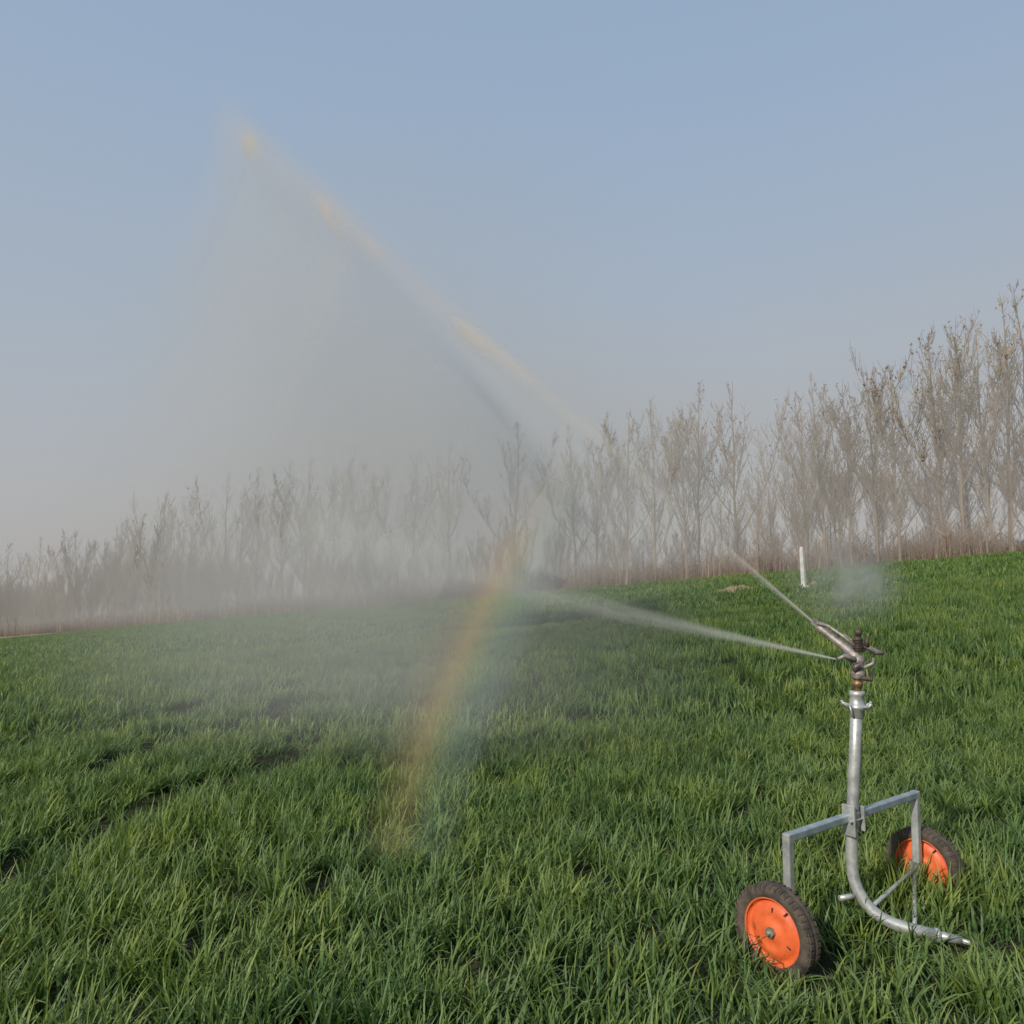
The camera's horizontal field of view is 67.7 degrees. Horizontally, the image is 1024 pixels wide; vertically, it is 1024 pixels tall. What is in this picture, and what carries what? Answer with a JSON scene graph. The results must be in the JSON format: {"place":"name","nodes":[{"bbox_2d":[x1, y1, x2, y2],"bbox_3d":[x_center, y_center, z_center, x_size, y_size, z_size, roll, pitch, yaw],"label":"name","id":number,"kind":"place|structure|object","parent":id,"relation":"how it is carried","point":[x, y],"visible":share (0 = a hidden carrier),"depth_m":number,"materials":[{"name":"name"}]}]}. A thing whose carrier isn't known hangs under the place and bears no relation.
{"place":"outdoors","nodes":[
{"label":"outdoors","id":0,"kind":"place"},
{"bbox_2d":[0,568,1023,742],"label":"wheat field","id":1,"kind":"structure","parent":0,"point":[134,679],"depth_m":13.20,"materials":[{"name":"green plant"}]},
{"bbox_2d":[0,553,1023,1023],"bbox_3d":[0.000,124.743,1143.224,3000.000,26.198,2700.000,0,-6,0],"label":"ground","id":2,"kind":"structure","parent":0,"point":[192,939],"depth_m":4.43,"materials":[{"name":"green plant"}]},
{"bbox_2d":[0,544,36,629],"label":"poplar tree","id":3,"kind":"object","parent":2,"relation":"on","point":[7,569],"visible":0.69,"depth_m":119.37,"materials":[{"name":"grey plant"}]},
{"bbox_2d":[22,536,55,631],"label":"poplar tree","id":4,"kind":"object","parent":2,"relation":"on","point":[37,582],"visible":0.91,"depth_m":111.72,"materials":[{"name":"grey plant"}]},
{"bbox_2d":[47,529,98,630],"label":"poplar tree","id":5,"kind":"object","parent":2,"relation":"on","point":[66,557],"visible":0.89,"depth_m":105.83,"materials":[{"name":"grey plant"}]},
{"bbox_2d":[86,527,136,624],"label":"poplar tree","id":6,"kind":"object","parent":2,"relation":"on","point":[115,558],"visible":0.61,"depth_m":101.17,"materials":[{"name":"grey plant"}]},
{"bbox_2d":[98,512,166,624],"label":"poplar tree","id":7,"kind":"object","parent":2,"relation":"on","point":[129,543],"visible":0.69,"depth_m":96.92,"materials":[{"name":"grey plant"}]},
{"bbox_2d":[128,488,194,622],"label":"poplar tree","id":8,"kind":"object","parent":2,"relation":"on","point":[170,537],"visible":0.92,"depth_m":90.03,"materials":[{"name":"grey plant"}]},
{"bbox_2d":[154,499,210,619],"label":"poplar tree","id":9,"kind":"object","parent":2,"relation":"on","point":[193,556],"visible":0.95,"depth_m":87.68,"materials":[{"name":"grey plant"}]},
{"bbox_2d":[184,472,268,617],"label":"poplar tree","id":10,"kind":"object","parent":2,"relation":"on","point":[225,556],"visible":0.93,"depth_m":85.86,"materials":[{"name":"grey plant"}]},
{"bbox_2d":[204,492,269,613],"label":"poplar tree","id":11,"kind":"object","parent":2,"relation":"on","point":[240,565],"visible":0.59,"depth_m":87.63,"materials":[{"name":"grey plant"}]},
{"bbox_2d":[238,466,290,614],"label":"poplar tree","id":12,"kind":"object","parent":2,"relation":"on","point":[250,520],"visible":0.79,"depth_m":84.15,"materials":[{"name":"grey plant"}]},
{"bbox_2d":[248,474,322,612],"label":"poplar tree","id":13,"kind":"object","parent":2,"relation":"on","point":[282,563],"visible":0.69,"depth_m":80.43,"materials":[{"name":"grey plant"}]},
{"bbox_2d":[267,459,340,610],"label":"poplar tree","id":14,"kind":"object","parent":2,"relation":"on","point":[307,527],"visible":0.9,"depth_m":76.72,"materials":[{"name":"grey plant"}]},
{"bbox_2d":[294,462,378,608],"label":"poplar tree","id":15,"kind":"object","parent":2,"relation":"on","point":[341,508],"visible":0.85,"depth_m":77.21,"materials":[{"name":"grey plant"}]},
{"bbox_2d":[334,451,392,604],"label":"poplar tree","id":16,"kind":"object","parent":2,"relation":"on","point":[350,505],"visible":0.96,"depth_m":73.17,"materials":[{"name":"grey plant"}]},
{"bbox_2d":[367,452,439,600],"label":"poplar tree","id":17,"kind":"object","parent":2,"relation":"on","point":[414,522],"visible":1,"depth_m":68.96,"materials":[{"name":"grey plant"}]},
{"bbox_2d":[424,441,468,591],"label":"poplar tree","id":18,"kind":"object","parent":2,"relation":"on","point":[451,512],"visible":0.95,"depth_m":68.04,"materials":[{"name":"grey plant"}]},
{"bbox_2d":[458,418,559,592],"bbox_3d":[-0.052,-0.380,61.950,6.278,14.756,7.319,-5,-8,39],"label":"poplar tree","id":19,"kind":"object","parent":2,"relation":"on","point":[513,538],"visible":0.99,"depth_m":62.32,"materials":[{"name":"brown plant"}]},
{"bbox_2d":[0,420,1023,636],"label":"distant tree row","id":20,"kind":"object","parent":2,"relation":"on","point":[50,600],"visible":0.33,"depth_m":68.64,"materials":[{"name":"brown plant"}]},
{"bbox_2d":[0,507,1023,636],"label":"undergrowth","id":21,"kind":"object","parent":2,"relation":"on","point":[768,561],"visible":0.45,"depth_m":59.59,"materials":[{"name":"brown plant"}]},
{"bbox_2d":[539,424,612,588],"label":"poplar tree","id":22,"kind":"object","parent":2,"relation":"on","point":[572,486],"visible":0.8,"depth_m":60.65,"materials":[{"name":"brown plant"}]},
{"bbox_2d":[550,448,621,585],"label":"poplar tree","id":23,"kind":"object","parent":2,"relation":"on","point":[597,503],"visible":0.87,"depth_m":59.62,"materials":[{"name":"grey plant"}]},
{"bbox_2d":[591,410,675,584],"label":"poplar tree","id":24,"kind":"object","parent":2,"relation":"on","point":[619,481],"visible":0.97,"depth_m":56.31,"materials":[{"name":"brown plant"}]},
{"bbox_2d":[623,402,691,581],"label":"poplar tree","id":25,"kind":"object","parent":2,"relation":"on","point":[655,519],"visible":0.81,"depth_m":55.56,"materials":[{"name":"brown plant"}]},
{"bbox_2d":[644,397,715,578],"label":"poplar tree","id":26,"kind":"object","parent":2,"relation":"on","point":[683,493],"visible":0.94,"depth_m":53.96,"materials":[{"name":"brown plant"}]},
{"bbox_2d":[659,379,742,577],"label":"poplar tree","id":27,"kind":"object","parent":2,"relation":"on","point":[698,485],"visible":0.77,"depth_m":55.89,"materials":[{"name":"brown plant"}]},
{"bbox_2d":[704,585,752,594],"bbox_3d":[9.164,3.259,31.365,3.902,0.559,1.458,0,-6,0],"label":"soil mound","id":28,"kind":"object","parent":2,"relation":"on","point":[731,588],"visible":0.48,"depth_m":31.17,"materials":[{"name":"beige soil"}]},
{"bbox_2d":[672,380,792,571],"bbox_3d":[15.805,-2.295,55.278,8.668,14.827,3.976,-3,-7,28],"label":"poplar tree","id":29,"kind":"object","parent":2,"relation":"on","point":[733,486],"visible":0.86,"depth_m":55.11,"materials":[{"name":"brown plant"}]},
{"bbox_2d":[746,392,824,568],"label":"poplar tree","id":30,"kind":"object","parent":2,"relation":"on","point":[801,472],"visible":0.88,"depth_m":51.04,"materials":[{"name":"brown plant"}]},
{"bbox_2d":[799,547,807,587],"bbox_3d":[11.300,2.253,29.627,0.297,1.802,0.297,4,-7,-35],"label":"marker post","id":31,"kind":"object","parent":2,"relation":"on","point":[802,565],"visible":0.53,"depth_m":29.58,"materials":[{"name":"white plastic"}]},
{"bbox_2d":[799,580,822,587],"bbox_3d":[11.672,2.889,30.051,1.845,0.408,1.610,3,-7,-23],"label":"soil mound","id":32,"kind":"object","parent":2,"relation":"on","point":[811,581],"visible":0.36,"depth_m":29.84,"materials":[{"name":"brown soil"}]},
{"bbox_2d":[778,372,868,567],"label":"poplar tree","id":33,"kind":"object","parent":2,"relation":"on","point":[825,527],"visible":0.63,"depth_m":50.28,"materials":[{"name":"brown plant"}]},
{"bbox_2d":[787,379,903,561],"bbox_3d":[21.137,-2.430,48.151,6.798,12.369,4.789,-3,-7,28],"label":"poplar tree","id":34,"kind":"object","parent":2,"relation":"on","point":[847,494],"visible":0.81,"depth_m":47.79,"materials":[{"name":"brown plant"}]},
{"bbox_2d":[734,618,978,982],"bbox_3d":[1.809,1.333,3.796,1.454,1.588,0.671,4,-7,-35],"label":"irrigation sprinkler cart","id":35,"kind":"object","parent":2,"relation":"on","point":[779,915],"visible":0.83,"depth_m":3.79,"materials":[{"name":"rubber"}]},
{"bbox_2d":[241,130,880,658],"bbox_3d":[0.380,-4.589,16.139,27.223,16.662,23.172,0,-6,0],"label":"water spray","id":36,"kind":"object","parent":35,"relation":"attached to","point":[855,578],"visible":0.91,"depth_m":7.42,"materials":[{"name":"white liquid"}]},
{"bbox_2d":[825,366,930,562],"bbox_3d":[22.779,-2.909,48.118,5.659,13.142,5.780,1,-6,-11],"label":"poplar tree","id":37,"kind":"object","parent":2,"relation":"on","point":[872,455],"visible":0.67,"depth_m":47.74,"materials":[{"name":"brown plant"}]},
{"bbox_2d":[829,362,947,560],"bbox_3d":[23.262,-2.967,46.704,6.919,12.694,5.125,-2,-6,19],"label":"poplar tree","id":38,"kind":"object","parent":2,"relation":"on","point":[894,490],"visible":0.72,"depth_m":46.23,"materials":[{"name":"brown plant"}]},
{"bbox_2d":[849,307,981,556],"bbox_3d":[23.913,-4.267,45.086,6.925,14.700,5.576,-3,-7,24],"label":"poplar tree","id":39,"kind":"object","parent":2,"relation":"on","point":[943,447],"visible":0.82,"depth_m":44.67,"materials":[{"name":"brown plant"}]},
{"bbox_2d":[880,315,1007,554],"bbox_3d":[25.299,-4.448,44.161,6.220,14.767,5.394,4,-7,-35],"label":"poplar tree","id":40,"kind":"object","parent":2,"relation":"on","point":[960,476],"visible":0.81,"depth_m":43.98,"materials":[{"name":"brown plant"}]},
{"bbox_2d":[906,293,1023,551],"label":"poplar tree","id":41,"kind":"object","parent":2,"relation":"on","point":[1006,466],"visible":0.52,"depth_m":45.24,"materials":[{"name":"brown plant"}]},
{"bbox_2d":[918,320,1021,551],"bbox_3d":[27.805,-4.278,44.695,3.864,14.409,8.423,0,-6,4],"label":"poplar tree","id":42,"kind":"object","parent":2,"relation":"on","point":[985,491],"visible":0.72,"depth_m":44.58,"materials":[{"name":"brown plant"}]},
{"bbox_2d":[989,279,1023,484],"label":"poplar tree","id":43,"kind":"object","parent":2,"relation":"on","point":[1000,354],"visible":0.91,"depth_m":43.38,"materials":[{"name":"brown plant"}]},
{"bbox_2d":[0,549,1023,658],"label":"wheat field","id":44,"kind":"structure","parent":0,"point":[264,629],"depth_m":33.65,"materials":[{"name":"green plant"}]},
{"bbox_2d":[0,0,1023,597],"label":"sky","id":45,"kind":"structure","parent":0,"point":[633,202],"materials":[{"name":"blue"}]}
]}

